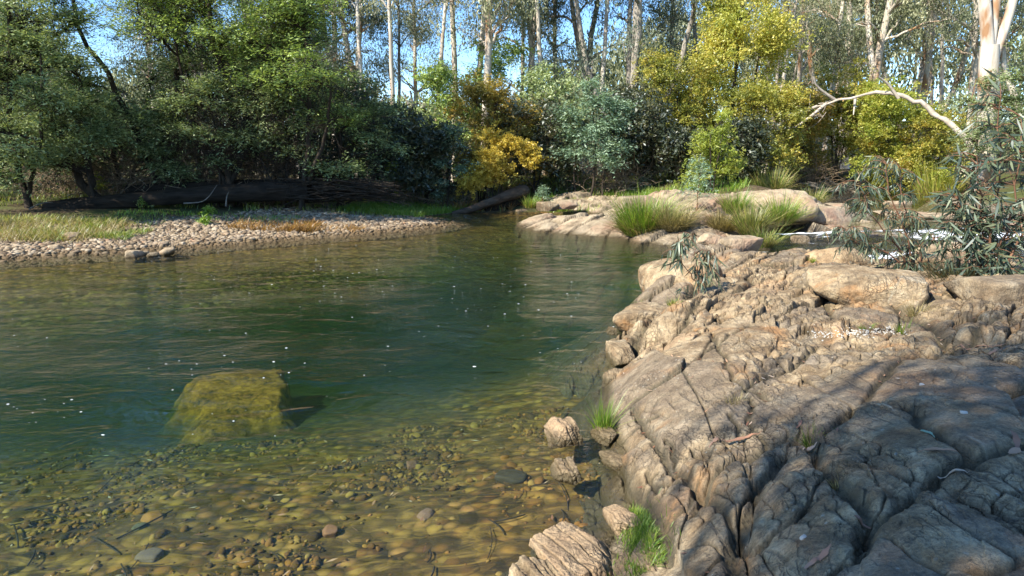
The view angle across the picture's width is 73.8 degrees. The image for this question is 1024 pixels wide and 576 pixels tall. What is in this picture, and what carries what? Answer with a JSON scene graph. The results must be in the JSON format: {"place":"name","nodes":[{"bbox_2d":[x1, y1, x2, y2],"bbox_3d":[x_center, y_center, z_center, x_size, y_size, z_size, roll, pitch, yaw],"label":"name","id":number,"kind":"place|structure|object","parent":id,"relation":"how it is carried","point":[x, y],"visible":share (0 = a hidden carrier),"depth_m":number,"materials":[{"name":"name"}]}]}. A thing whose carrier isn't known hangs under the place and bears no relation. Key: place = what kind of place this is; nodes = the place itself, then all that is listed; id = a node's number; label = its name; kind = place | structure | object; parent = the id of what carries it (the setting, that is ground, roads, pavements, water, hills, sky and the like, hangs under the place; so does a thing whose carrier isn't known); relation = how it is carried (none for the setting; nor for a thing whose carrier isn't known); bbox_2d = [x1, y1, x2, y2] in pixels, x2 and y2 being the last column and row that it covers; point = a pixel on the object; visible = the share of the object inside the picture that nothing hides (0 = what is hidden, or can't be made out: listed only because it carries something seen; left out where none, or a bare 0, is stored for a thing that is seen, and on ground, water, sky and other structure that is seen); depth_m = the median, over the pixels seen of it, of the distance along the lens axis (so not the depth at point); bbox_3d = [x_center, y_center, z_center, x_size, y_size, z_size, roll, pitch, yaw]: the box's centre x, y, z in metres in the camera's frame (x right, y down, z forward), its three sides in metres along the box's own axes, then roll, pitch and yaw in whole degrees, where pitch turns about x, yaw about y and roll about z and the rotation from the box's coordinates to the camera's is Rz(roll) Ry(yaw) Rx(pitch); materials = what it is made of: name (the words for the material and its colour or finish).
{"place":"outdoors","nodes":[
{"label":"outdoors","id":0,"kind":"place"},
{"bbox_2d":[0,212,1022,573],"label":"water","id":1,"kind":"structure","parent":0,"point":[8,264],"depth_m":12.59,"materials":[{"name":"liquid"}]},
{"bbox_2d":[508,555,564,575],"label":"rock","id":2,"kind":"object","parent":1,"relation":"on","point":[524,565],"visible":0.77,"depth_m":3.82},
{"bbox_2d":[544,416,584,448],"bbox_3d":[0.423,1.211,5.905,0.319,0.176,0.414,-3,12,-14],"label":"rock","id":3,"kind":"object","parent":1,"relation":"on","point":[560,432],"visible":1,"depth_m":5.77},
{"bbox_2d":[550,456,581,485],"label":"rock","id":4,"kind":"object","parent":1,"relation":"on","point":[566,470],"visible":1,"depth_m":5.11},
{"bbox_2d":[529,521,612,575],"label":"rock","id":5,"kind":"object","parent":1,"relation":"on","point":[576,550],"visible":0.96,"depth_m":3.99,"materials":[{"name":"stone"}]},
{"bbox_2d":[605,339,634,366],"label":"rock","id":6,"kind":"object","parent":1,"relation":"on","point":[619,352],"visible":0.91,"depth_m":7.93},
{"bbox_2d":[612,302,668,332],"bbox_3d":[1.862,0.436,9.425,0.699,0.369,1.011,6,13,28],"label":"rock","id":7,"kind":"object","parent":1,"relation":"on","point":[627,318],"visible":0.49,"depth_m":9.12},
{"bbox_2d":[638,258,722,292],"bbox_3d":[2.784,0.007,11.347,1.220,1.035,1.668,-3,12,-17],"label":"boulder","id":8,"kind":"object","parent":1,"relation":"in","point":[647,276],"visible":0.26,"depth_m":11.03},
{"bbox_2d":[0,120,1023,575],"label":"ground","id":9,"kind":"structure","parent":0,"point":[132,420],"depth_m":8.86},
{"bbox_2d":[0,91,65,197],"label":"wattle tree","id":10,"kind":"object","parent":9,"relation":"on","point":[15,129],"visible":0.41,"depth_m":22.68,"materials":[{"name":"green plant"}]},
{"bbox_2d":[5,93,125,200],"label":"thicket","id":11,"kind":"object","parent":9,"relation":"on","point":[56,181],"visible":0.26,"depth_m":26.89,"materials":[{"name":"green plant"}]},
{"bbox_2d":[0,0,136,208],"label":"wattle tree","id":12,"kind":"object","parent":9,"relation":"on","point":[6,10],"visible":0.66,"depth_m":22.23,"materials":[{"name":"green plant"}]},
{"bbox_2d":[0,0,149,196],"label":"wattle tree","id":13,"kind":"object","parent":9,"relation":"on","point":[28,43],"visible":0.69,"depth_m":22.66,"materials":[{"name":"green plant"}]},
{"bbox_2d":[0,78,181,206],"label":"wattle tree","id":14,"kind":"object","parent":9,"relation":"on","point":[105,137],"visible":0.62,"depth_m":22.85,"materials":[{"name":"green plant"}]},
{"bbox_2d":[21,108,167,198],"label":"thicket","id":15,"kind":"object","parent":9,"relation":"on","point":[100,167],"visible":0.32,"depth_m":25.84,"materials":[{"name":"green plant"}]},
{"bbox_2d":[13,65,201,196],"bbox_3d":[-15.407,-5.840,26.338,6.630,5.475,6.898,-10,15,-41],"label":"wattle tree","id":16,"kind":"object","parent":9,"relation":"on","point":[94,83],"visible":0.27,"depth_m":25.77,"materials":[{"name":"green plant"}]},
{"bbox_2d":[24,0,255,182],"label":"wattle tree","id":17,"kind":"object","parent":9,"relation":"on","point":[174,66],"visible":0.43,"depth_m":25.24,"materials":[{"name":"green plant"}]},
{"bbox_2d":[94,0,191,113],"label":"gum tree","id":18,"kind":"object","parent":9,"relation":"on","point":[135,60],"visible":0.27,"depth_m":43.16,"materials":[{"name":"green plant"}]},
{"bbox_2d":[71,117,214,203],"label":"thicket","id":19,"kind":"object","parent":9,"relation":"on","point":[139,176],"visible":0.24,"depth_m":25.14,"materials":[{"name":"green plant"}]},
{"bbox_2d":[113,114,215,195],"bbox_3d":[-12.714,-4.569,24.812,3.558,4.267,3.471,5,12,23],"label":"wattle tree","id":20,"kind":"object","parent":9,"relation":"on","point":[170,171],"visible":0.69,"depth_m":24.62,"materials":[{"name":"green plant"}]},
{"bbox_2d":[42,182,307,208],"bbox_3d":[-11.678,-3.157,23.863,8.855,1.113,0.861,-2,11,-8],"label":"fallen log","id":21,"kind":"object","parent":9,"relation":"on","point":[251,192],"visible":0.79,"depth_m":23.72,"materials":[{"name":"brown wood"}]},
{"bbox_2d":[101,0,282,177],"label":"wattle tree","id":22,"kind":"object","parent":9,"relation":"on","point":[162,88],"visible":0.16,"depth_m":26.41,"materials":[{"name":"green plant"}]},
{"bbox_2d":[83,0,367,207],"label":"wattle tree","id":23,"kind":"object","parent":9,"relation":"on","point":[209,19],"visible":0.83,"depth_m":22.73,"materials":[{"name":"green plant"}]},
{"bbox_2d":[137,47,314,206],"bbox_3d":[-10.351,-5.591,24.241,6.288,5.693,4.675,0,11,0],"label":"bush","id":24,"kind":"object","parent":9,"relation":"on","point":[211,85],"visible":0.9,"depth_m":23.79,"materials":[{"name":"green plant"}]},
{"bbox_2d":[0,205,471,269],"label":"gravel","id":25,"kind":"structure","parent":9,"relation":"on","point":[186,233],"depth_m":19.55,"materials":[{"name":"gravel"}]},
{"bbox_2d":[0,211,172,243],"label":"grass","id":26,"kind":"structure","parent":25,"relation":"on","point":[119,233],"depth_m":19.15,"materials":[{"name":"plant"}]},
{"bbox_2d":[219,216,367,232],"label":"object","id":27,"kind":"object","parent":25,"relation":"on","point":[311,225],"visible":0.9,"depth_m":20.65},
{"bbox_2d":[157,368,314,444],"bbox_3d":[-3.429,1.649,8.634,2.300,0.798,2.400,0,11,0],"label":"submerged boulder","id":28,"kind":"object","parent":9,"relation":"on","point":[188,415],"visible":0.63,"depth_m":8.33,"materials":[{"name":"stone"}]},
{"bbox_2d":[182,61,343,208],"bbox_3d":[-8.542,-5.356,24.111,6.069,5.249,5.005,0,11,0],"label":"wattle tree","id":29,"kind":"object","parent":9,"relation":"on","point":[297,149],"visible":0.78,"depth_m":23.90,"materials":[{"name":"green plant"}]},
{"bbox_2d":[188,0,362,179],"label":"wattle tree","id":30,"kind":"object","parent":9,"relation":"on","point":[244,67],"visible":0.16,"depth_m":26.33,"materials":[{"name":"green plant"}]},
{"bbox_2d":[0,405,600,575],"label":"river bed cobbles","id":31,"kind":"object","parent":9,"relation":"on","point":[161,458],"visible":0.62,"depth_m":5.88,"materials":[{"name":"stone"}]},
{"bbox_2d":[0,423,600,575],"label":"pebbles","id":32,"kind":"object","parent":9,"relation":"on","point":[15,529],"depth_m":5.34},
{"bbox_2d":[203,0,404,210],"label":"wattle tree","id":33,"kind":"object","parent":9,"relation":"on","point":[306,78],"visible":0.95,"depth_m":22.58,"materials":[{"name":"green plant"}]},
{"bbox_2d":[255,0,407,159],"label":"gum tree","id":34,"kind":"object","parent":9,"relation":"on","point":[367,31],"visible":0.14,"depth_m":40.72,"materials":[{"name":"green plant"}]},
{"bbox_2d":[249,65,422,211],"bbox_3d":[-6.618,-5.028,25.583,6.458,6.304,5.516,6,13,28],"label":"wattle tree","id":35,"kind":"object","parent":9,"relation":"on","point":[344,167],"visible":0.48,"depth_m":24.97,"materials":[{"name":"green plant"}]},
{"bbox_2d":[265,176,413,206],"bbox_3d":[-6.449,-3.512,24.852,5.656,1.120,2.682,0,11,0],"label":"brushwood heap","id":36,"kind":"object","parent":9,"relation":"on","point":[351,190],"visible":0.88,"depth_m":24.26,"materials":[{"name":"brown plant"}]},
{"bbox_2d":[302,0,408,175],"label":"gum tree","id":37,"kind":"object","parent":9,"relation":"on","point":[373,20],"visible":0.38,"depth_m":38.16,"materials":[{"name":"green plant"}]},
{"bbox_2d":[306,50,405,180],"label":"shrub","id":38,"kind":"object","parent":9,"relation":"on","point":[344,64],"visible":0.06,"depth_m":31.71,"materials":[{"name":"green plant"}]},
{"bbox_2d":[0,171,754,217],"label":"grass","id":39,"kind":"structure","parent":9,"relation":"on","point":[333,207],"depth_m":28.34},
{"bbox_2d":[315,78,456,202],"bbox_3d":[-5.115,-5.587,29.459,6.578,7.103,4.851,-3,12,-17],"label":"shrub","id":40,"kind":"object","parent":9,"relation":"on","point":[367,161],"visible":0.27,"depth_m":28.99,"materials":[{"name":"green plant"}]},
{"bbox_2d":[349,0,431,100],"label":"gum tree","id":41,"kind":"object","parent":9,"relation":"on","point":[398,42],"visible":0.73,"depth_m":43.68,"materials":[{"name":"green plant"}]},
{"bbox_2d":[352,134,447,207],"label":"thicket","id":42,"kind":"object","parent":9,"relation":"on","point":[401,192],"visible":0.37,"depth_m":28.34,"materials":[{"name":"green plant"}]},
{"bbox_2d":[364,0,443,127],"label":"gum tree","id":43,"kind":"object","parent":9,"relation":"on","point":[389,6],"visible":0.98,"depth_m":33.25,"materials":[{"name":"white plant"}]},
{"bbox_2d":[366,0,464,112],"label":"gum tree","id":44,"kind":"object","parent":9,"relation":"on","point":[413,87],"visible":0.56,"depth_m":48.84,"materials":[{"name":"green plant"}]},
{"bbox_2d":[375,104,476,205],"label":"shrub","id":45,"kind":"object","parent":9,"relation":"on","point":[428,139],"visible":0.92,"depth_m":27.68,"materials":[{"name":"green plant"}]},
{"bbox_2d":[104,176,749,222],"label":"grass","id":46,"kind":"structure","parent":9,"relation":"on","point":[406,210],"depth_m":26.79,"materials":[{"name":"plant"}]},
{"bbox_2d":[398,53,478,186],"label":"shrub","id":47,"kind":"object","parent":9,"relation":"on","point":[433,85],"visible":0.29,"depth_m":34.91,"materials":[{"name":"green plant"}]},
{"bbox_2d":[422,114,482,207],"bbox_3d":[-2.506,-5.090,27.579,3.382,4.050,2.678,10,15,40],"label":"wattle tree","id":48,"kind":"object","parent":9,"relation":"on","point":[461,167],"visible":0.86,"depth_m":27.80,"materials":[{"name":"green plant"}]},
{"bbox_2d":[452,184,529,213],"bbox_3d":[-0.856,-3.595,27.991,3.379,1.228,0.588,-5,12,-25],"label":"fallen log","id":49,"kind":"object","parent":9,"relation":"on","point":[519,191],"visible":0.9,"depth_m":27.92,"materials":[{"name":"wood"}]},
{"bbox_2d":[421,0,562,189],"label":"gum tree","id":50,"kind":"object","parent":9,"relation":"on","point":[490,14],"visible":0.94,"depth_m":34.35,"materials":[{"name":"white plant"}]},
{"bbox_2d":[434,54,552,199],"bbox_3d":[-0.835,-6.842,30.112,5.307,6.184,5.054,0,11,0],"label":"bush","id":51,"kind":"object","parent":9,"relation":"on","point":[492,98],"visible":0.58,"depth_m":29.48,"materials":[{"name":"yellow plant"}]},
{"bbox_2d":[447,106,548,200],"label":"bush","id":52,"kind":"object","parent":9,"relation":"on","point":[494,166],"visible":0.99,"depth_m":27.75,"materials":[{"name":"yellow plant"}]},
{"bbox_2d":[451,22,553,175],"bbox_3d":[-0.381,-9.366,36.286,6.391,9.179,4.377,0,11,0],"label":"shrub","id":53,"kind":"object","parent":9,"relation":"on","point":[500,62],"visible":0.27,"depth_m":35.35,"materials":[{"name":"green plant"}]},
{"bbox_2d":[0,0,1023,162],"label":"distant woodland","id":54,"kind":"object","parent":9,"relation":"on","point":[943,76],"visible":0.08,"depth_m":60.43,"materials":[{"name":"green plant"}]},
{"bbox_2d":[456,0,592,170],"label":"gum tree","id":55,"kind":"object","parent":9,"relation":"on","point":[532,39],"visible":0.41,"depth_m":39.34,"materials":[{"name":"green plant"}]},
{"bbox_2d":[474,86,596,193],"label":"shrub","id":56,"kind":"object","parent":9,"relation":"on","point":[545,145],"visible":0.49,"depth_m":29.52,"materials":[{"name":"green plant"}]},
{"bbox_2d":[497,0,584,167],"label":"gum tree","id":57,"kind":"object","parent":9,"relation":"on","point":[550,17],"visible":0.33,"depth_m":41.96,"materials":[{"name":"green plant"}]},
{"bbox_2d":[506,60,600,180],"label":"shrub","id":58,"kind":"object","parent":9,"relation":"on","point":[559,89],"visible":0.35,"depth_m":32.60,"materials":[{"name":"green plant"}]},
{"bbox_2d":[497,0,645,171],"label":"gum tree","id":59,"kind":"object","parent":9,"relation":"on","point":[575,28],"visible":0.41,"depth_m":40.13,"materials":[{"name":"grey plant"}]},
{"bbox_2d":[541,62,645,195],"bbox_3d":[3.419,-6.488,28.391,4.527,5.714,3.287,3,12,17],"label":"shrub","id":60,"kind":"object","parent":9,"relation":"on","point":[597,103],"visible":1,"depth_m":28.33,"materials":[{"name":"green plant"}]},
{"bbox_2d":[567,129,667,196],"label":"thicket","id":61,"kind":"object","parent":9,"relation":"on","point":[631,181],"visible":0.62,"depth_m":29.93,"materials":[{"name":"green plant"}]},
{"bbox_2d":[537,0,715,170],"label":"gum tree","id":62,"kind":"object","parent":9,"relation":"on","point":[634,26],"visible":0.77,"depth_m":35.14,"materials":[{"name":"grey plant"}]},
{"bbox_2d":[584,81,689,186],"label":"shrub","id":63,"kind":"object","parent":9,"relation":"on","point":[653,123],"visible":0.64,"depth_m":29.15,"materials":[{"name":"green plant"}]},
{"bbox_2d":[611,0,703,108],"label":"gum tree","id":64,"kind":"object","parent":9,"relation":"on","point":[671,10],"visible":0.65,"depth_m":38.84,"materials":[{"name":"green plant"}]},
{"bbox_2d":[631,38,730,178],"bbox_3d":[7.613,-8.262,32.103,5.133,6.282,5.095,0,11,0],"label":"bush","id":65,"kind":"object","parent":9,"relation":"on","point":[684,108],"visible":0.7,"depth_m":31.08,"materials":[{"name":"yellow plant"}]},
{"bbox_2d":[646,115,724,186],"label":"shrub","id":66,"kind":"object","parent":9,"relation":"on","point":[674,151],"visible":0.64,"depth_m":28.29,"materials":[{"name":"green plant"}]},
{"bbox_2d":[672,102,747,192],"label":"bush","id":67,"kind":"object","parent":9,"relation":"on","point":[710,146],"visible":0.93,"depth_m":26.33,"materials":[{"name":"green plant"}]},
{"bbox_2d":[669,0,827,144],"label":"tree","id":68,"kind":"object","parent":9,"relation":"on","point":[727,38],"visible":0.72,"depth_m":31.38,"materials":[{"name":"yellow plant"}]},
{"bbox_2d":[705,109,810,182],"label":"shrub","id":69,"kind":"object","parent":9,"relation":"on","point":[749,135],"visible":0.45,"depth_m":28.97,"materials":[{"name":"green plant"}]},
{"bbox_2d":[720,78,822,181],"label":"bush","id":70,"kind":"object","parent":9,"relation":"on","point":[783,103],"visible":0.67,"depth_m":29.68,"materials":[{"name":"yellow plant"}]},
{"bbox_2d":[733,189,818,221],"bbox_3d":[8.089,-2.573,20.990,2.237,0.920,1.713,0,11,0],"label":"boulder","id":71,"kind":"object","parent":9,"relation":"on","point":[780,192],"visible":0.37,"depth_m":20.54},
{"bbox_2d":[746,0,854,162],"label":"gum tree","id":72,"kind":"object","parent":9,"relation":"on","point":[799,70],"visible":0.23,"depth_m":48.05,"materials":[{"name":"green plant"}]},
{"bbox_2d":[763,71,845,185],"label":"bush","id":73,"kind":"object","parent":9,"relation":"on","point":[818,99],"visible":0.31,"depth_m":35.51,"materials":[{"name":"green plant"}]},
{"bbox_2d":[761,0,853,172],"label":"gum tree","id":74,"kind":"object","parent":9,"relation":"on","point":[796,2],"visible":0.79,"depth_m":36.97,"materials":[{"name":"green plant"}]},
{"bbox_2d":[771,138,869,193],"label":"thicket","id":75,"kind":"object","parent":9,"relation":"on","point":[807,174],"visible":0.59,"depth_m":36.14,"materials":[{"name":"green plant"}]},
{"bbox_2d":[778,56,896,184],"bbox_3d":[17.947,-9.072,37.542,5.290,6.733,7.410,-10,15,-43],"label":"bush","id":76,"kind":"object","parent":9,"relation":"on","point":[851,141],"visible":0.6,"depth_m":36.38,"materials":[{"name":"green plant"}]},
{"bbox_2d":[783,0,900,169],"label":"gum tree","id":77,"kind":"object","parent":9,"relation":"on","point":[837,48],"visible":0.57,"depth_m":41.23,"materials":[{"name":"green plant"}]},
{"bbox_2d":[794,0,940,168],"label":"gum tree","id":78,"kind":"object","parent":9,"relation":"on","point":[812,83],"visible":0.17,"depth_m":45.27,"materials":[{"name":"green plant"}]},
{"bbox_2d":[750,72,985,165],"bbox_3d":[16.023,-7.837,31.584,10.402,4.295,1.974,3,12,15],"label":"fallen tree","id":79,"kind":"object","parent":9,"relation":"on","point":[949,123],"visible":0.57,"depth_m":30.84,"materials":[{"name":"white wood"}]},
{"bbox_2d":[820,0,978,172],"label":"gum tree","id":80,"kind":"object","parent":9,"relation":"on","point":[875,60],"visible":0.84,"depth_m":37.55,"materials":[{"name":"white plant"}]},
{"bbox_2d":[838,74,975,201],"bbox_3d":[19.959,-7.216,35.228,6.480,7.335,7.134,8,14,35],"label":"bush","id":81,"kind":"object","parent":9,"relation":"on","point":[887,109],"visible":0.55,"depth_m":34.03,"materials":[{"name":"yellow plant"}]},
{"bbox_2d":[809,0,1023,140],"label":"gum tree","id":82,"kind":"object","parent":9,"relation":"on","point":[925,76],"visible":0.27,"depth_m":41.66,"materials":[{"name":"green plant"}]},
{"bbox_2d":[860,102,975,201],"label":"bush","id":83,"kind":"object","parent":9,"relation":"on","point":[926,144],"visible":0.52,"depth_m":32.96,"materials":[{"name":"yellow plant"}]},
{"bbox_2d":[896,151,971,199],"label":"grass tussock","id":84,"kind":"object","parent":9,"relation":"on","point":[930,186],"depth_m":32.27,"materials":[{"name":"green plant"}]},
{"bbox_2d":[881,0,1023,176],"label":"gum tree","id":85,"kind":"object","parent":9,"relation":"on","point":[974,47],"visible":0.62,"depth_m":37.84,"materials":[{"name":"green plant"}]},
{"bbox_2d":[913,68,1023,192],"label":"wattle tree","id":86,"kind":"object","parent":9,"relation":"on","point":[965,100],"visible":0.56,"depth_m":29.38,"materials":[{"name":"green plant"}]},
{"bbox_2d":[969,0,1017,190],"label":"gum tree","id":87,"kind":"object","parent":9,"relation":"on","point":[992,41],"visible":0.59,"depth_m":29.33,"materials":[{"name":"white plant"}]},
{"bbox_2d":[966,35,1023,184],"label":"wattle tree","id":88,"kind":"object","parent":9,"relation":"on","point":[1019,77],"visible":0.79,"depth_m":28.04,"materials":[{"name":"green plant"}]},
{"bbox_2d":[12,0,1023,127],"label":"sky","id":89,"kind":"structure","parent":0,"point":[586,23],"materials":[{"name":"blue"}]},
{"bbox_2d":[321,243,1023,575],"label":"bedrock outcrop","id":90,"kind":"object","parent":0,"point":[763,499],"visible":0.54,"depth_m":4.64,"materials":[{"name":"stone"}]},
{"bbox_2d":[603,504,641,534],"bbox_3d":[0.704,1.476,4.363,0.164,0.118,0.344,-2,11,-8],"label":"rock","id":91,"kind":"object","parent":90,"relation":"on","point":[615,516],"visible":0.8,"depth_m":4.30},
{"bbox_2d":[605,489,680,575],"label":"grass tuft","id":92,"kind":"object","parent":90,"relation":"on","point":[644,527],"depth_m":3.96,"materials":[{"name":"plant"}]},
{"bbox_2d":[650,232,725,295],"bbox_3d":[2.424,-0.304,9.484,1.012,0.933,0.739,0,11,0],"label":"gum sapling","id":93,"kind":"object","parent":90,"relation":"on","point":[708,266],"visible":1,"depth_m":9.46,"materials":[{"name":"green plant"}]},
{"bbox_2d":[804,247,874,266],"bbox_3d":[5.484,-0.490,11.492,1.018,0.427,0.784,-3,12,-17],"label":"boulder","id":94,"kind":"object","parent":90,"relation":"on","point":[825,255],"visible":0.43,"depth_m":11.24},
{"bbox_2d":[806,265,928,306],"bbox_3d":[4.246,-0.037,8.273,1.252,0.386,1.134,4,12,20],"label":"boulder","id":95,"kind":"object","parent":90,"relation":"on","point":[845,284],"visible":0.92,"depth_m":7.95,"materials":[{"name":"stone"}]},
{"bbox_2d":[822,155,943,271],"bbox_3d":[5.666,-1.017,10.405,2.173,1.974,1.064,-7,13,-30],"label":"gum sapling","id":96,"kind":"object","parent":90,"relation":"on","point":[857,232],"visible":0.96,"depth_m":10.42,"materials":[{"name":"green plant"}]},
{"bbox_2d":[917,221,1023,276],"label":"gum sapling","id":97,"kind":"object","parent":90,"relation":"on","point":[930,238],"visible":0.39,"depth_m":9.54,"materials":[{"name":"green plant"}]},
{"bbox_2d":[924,67,1023,276],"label":"gum sapling","id":98,"kind":"object","parent":90,"relation":"on","point":[998,224],"visible":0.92,"depth_m":9.10,"materials":[{"name":"green plant"}]},
{"bbox_2d":[943,274,1023,308],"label":"boulder","id":99,"kind":"object","parent":90,"relation":"on","point":[1007,289],"visible":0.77,"depth_m":7.29,"materials":[{"name":"stone"}]},
{"bbox_2d":[514,189,1023,272],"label":"rock shelf","id":100,"kind":"object","parent":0,"point":[582,224],"visible":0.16,"depth_m":20.50,"materials":[{"name":"stone"}]},
{"bbox_2d":[586,184,709,236],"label":"grass tussock","id":101,"kind":"object","parent":100,"relation":"on","point":[630,221],"depth_m":18.98,"materials":[{"name":"plant"}]},
{"bbox_2d":[639,192,720,231],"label":"grass tussock","id":102,"kind":"object","parent":100,"relation":"on","point":[679,223],"depth_m":18.90,"materials":[{"name":"plant"}]},
{"bbox_2d":[714,193,805,235],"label":"grass tussock","id":103,"kind":"object","parent":100,"relation":"on","point":[743,222],"depth_m":18.51,"materials":[{"name":"plant"}]},
{"bbox_2d":[741,187,830,225],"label":"grass tussock","id":104,"kind":"object","parent":100,"relation":"on","point":[790,218],"depth_m":19.20,"materials":[{"name":"plant"}]},
{"bbox_2d":[759,229,1023,258],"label":"rapids water","id":105,"kind":"structure","parent":0,"point":[829,233],"depth_m":17.29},
{"bbox_2d":[809,191,1017,228],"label":"upstream water","id":106,"kind":"structure","parent":0,"point":[924,207],"depth_m":26.59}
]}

